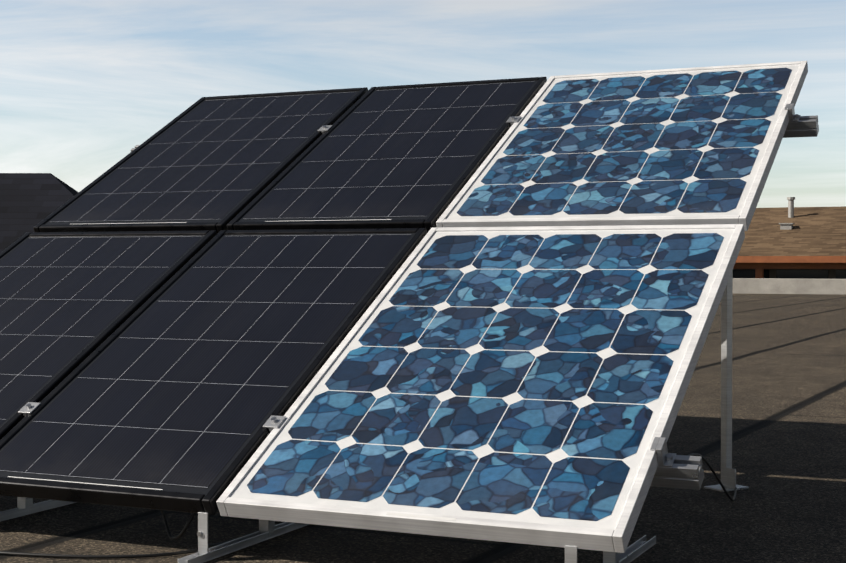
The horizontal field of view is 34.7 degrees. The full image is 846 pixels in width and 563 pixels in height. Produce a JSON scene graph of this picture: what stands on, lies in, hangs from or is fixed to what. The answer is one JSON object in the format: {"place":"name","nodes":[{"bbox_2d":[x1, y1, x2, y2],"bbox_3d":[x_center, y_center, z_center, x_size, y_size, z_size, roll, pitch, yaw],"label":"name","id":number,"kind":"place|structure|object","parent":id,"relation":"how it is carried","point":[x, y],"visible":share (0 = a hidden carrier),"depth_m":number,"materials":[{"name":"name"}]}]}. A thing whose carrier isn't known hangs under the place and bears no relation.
{"place":"outdoors","nodes":[
{"label":"outdoors","id":0,"kind":"place"},
{"bbox_2d":[0,293,845,562],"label":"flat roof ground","id":1,"kind":"structure","parent":0,"point":[788,410],"depth_m":3.17,"materials":[{"name":"grey asphalt"}]},
{"bbox_2d":[0,497,76,521],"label":"support frame","id":2,"kind":"object","parent":1,"relation":"on","point":[26,506],"visible":0.08,"depth_m":3.08,"materials":[{"name":"metal"}]},
{"bbox_2d":[0,230,216,439],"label":"black solar panel","id":3,"kind":"object","parent":2,"relation":"on","point":[70,302],"visible":0.85,"depth_m":3.57,"materials":[{"name":"black"}]},
{"bbox_2d":[0,173,78,252],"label":"house roof","id":4,"kind":"structure","parent":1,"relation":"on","point":[29,202],"depth_m":19.30,"materials":[{"name":"black"}]},
{"bbox_2d":[178,512,309,562],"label":"support frame","id":5,"kind":"object","parent":1,"relation":"on","point":[268,529],"visible":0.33,"depth_m":2.68,"materials":[{"name":"metal"}]},
{"bbox_2d":[0,228,426,514],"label":"black solar panel","id":6,"kind":"object","parent":5,"relation":"on","point":[184,383],"visible":0.9,"depth_m":3.06,"materials":[{"name":"black"}]},
{"bbox_2d":[0,453,736,558],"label":"cables","id":7,"kind":"object","parent":1,"relation":"on","point":[177,537],"visible":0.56,"depth_m":2.64,"materials":[{"name":"black plastic"}]},
{"bbox_2d":[565,270,748,562],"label":"support frame","id":8,"kind":"object","parent":1,"relation":"on","point":[636,549],"visible":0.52,"depth_m":3.42,"materials":[{"name":"metal"}]},
{"bbox_2d":[18,402,703,489],"bbox_3d":[-0.534,0.323,2.913,2.272,0.093,0.075,0,1,25],"label":"mounting rail","id":9,"kind":"object","parent":8,"relation":"on","point":[673,470],"visible":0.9,"depth_m":2.46,"materials":[{"name":"metal"}]},
{"bbox_2d":[131,104,818,151],"bbox_3d":[0.042,-0.450,4.165,2.272,0.093,0.075,0,1,25],"label":"mounting rail","id":10,"kind":"object","parent":8,"relation":"on","point":[801,126],"visible":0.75,"depth_m":3.71,"materials":[{"name":"metal"}]},
{"bbox_2d":[33,87,367,233],"bbox_3d":[-0.675,-0.396,4.331,0.669,0.518,0.917,0,1,25],"label":"black solar panel","id":11,"kind":"object","parent":10,"relation":"attached to","point":[218,164],"visible":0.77,"depth_m":4.25,"materials":[{"name":"black"}]},
{"bbox_2d":[227,77,546,232],"bbox_3d":[-0.073,-0.392,4.057,0.626,0.518,0.917,0,1,25],"label":"black solar panel","id":12,"kind":"object","parent":10,"relation":"attached to","point":[404,156],"visible":0.88,"depth_m":3.97,"materials":[{"name":"black"}]},
{"bbox_2d":[436,61,807,230],"bbox_3d":[0.587,-0.387,3.755,0.797,0.520,0.919,0,1,25],"label":"blue solar panel","id":13,"kind":"object","parent":10,"relation":"attached to","point":[691,146],"visible":0.85,"depth_m":3.67,"materials":[{"name":"blue glass"}]},
{"bbox_2d":[216,224,744,552],"bbox_3d":[0.180,0.158,2.872,0.797,0.575,1.019,0,1,25],"label":"blue solar panel","id":14,"kind":"object","parent":8,"relation":"on","point":[525,385],"visible":0.98,"depth_m":2.73,"materials":[{"name":"blue glass"}]},
{"bbox_2d":[0,0,845,207],"label":"sky","id":15,"kind":"structure","parent":0,"point":[84,83],"materials":[{"name":"blue"}]},
{"bbox_2d":[733,269,845,278],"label":"house walls","id":16,"kind":"structure","parent":0,"point":[832,273],"depth_m":35.20,"materials":[{"name":"brown wood"}]},
{"bbox_2d":[733,270,845,278],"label":"house windows","id":17,"kind":"structure","parent":16,"relation":"in","point":[804,274],"depth_m":35.19,"materials":[{"name":"black glass"}]},
{"bbox_2d":[738,206,845,255],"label":"house roof","id":18,"kind":"structure","parent":16,"relation":"on","point":[817,231],"depth_m":36.67,"materials":[{"name":"brown"}]},
{"bbox_2d":[779,197,794,229],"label":"house roof vents","id":19,"kind":"object","parent":18,"relation":"on","point":[786,226],"visible":0.81,"depth_m":38.52,"materials":[{"name":"grey metal"}]},
{"bbox_2d":[733,256,845,277],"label":"roof fascia","id":20,"kind":"structure","parent":18,"relation":"attached to","point":[759,264],"depth_m":34.56,"materials":[{"name":"brown wood"}]},
{"label":"terrain ground","id":21,"kind":"structure","parent":0,"visible":0},
{"bbox_2d":[732,278,845,294],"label":"parapet wall","id":22,"kind":"structure","parent":21,"relation":"on","point":[781,286],"depth_m":23.95,"materials":[{"name":"concrete"}]}
]}

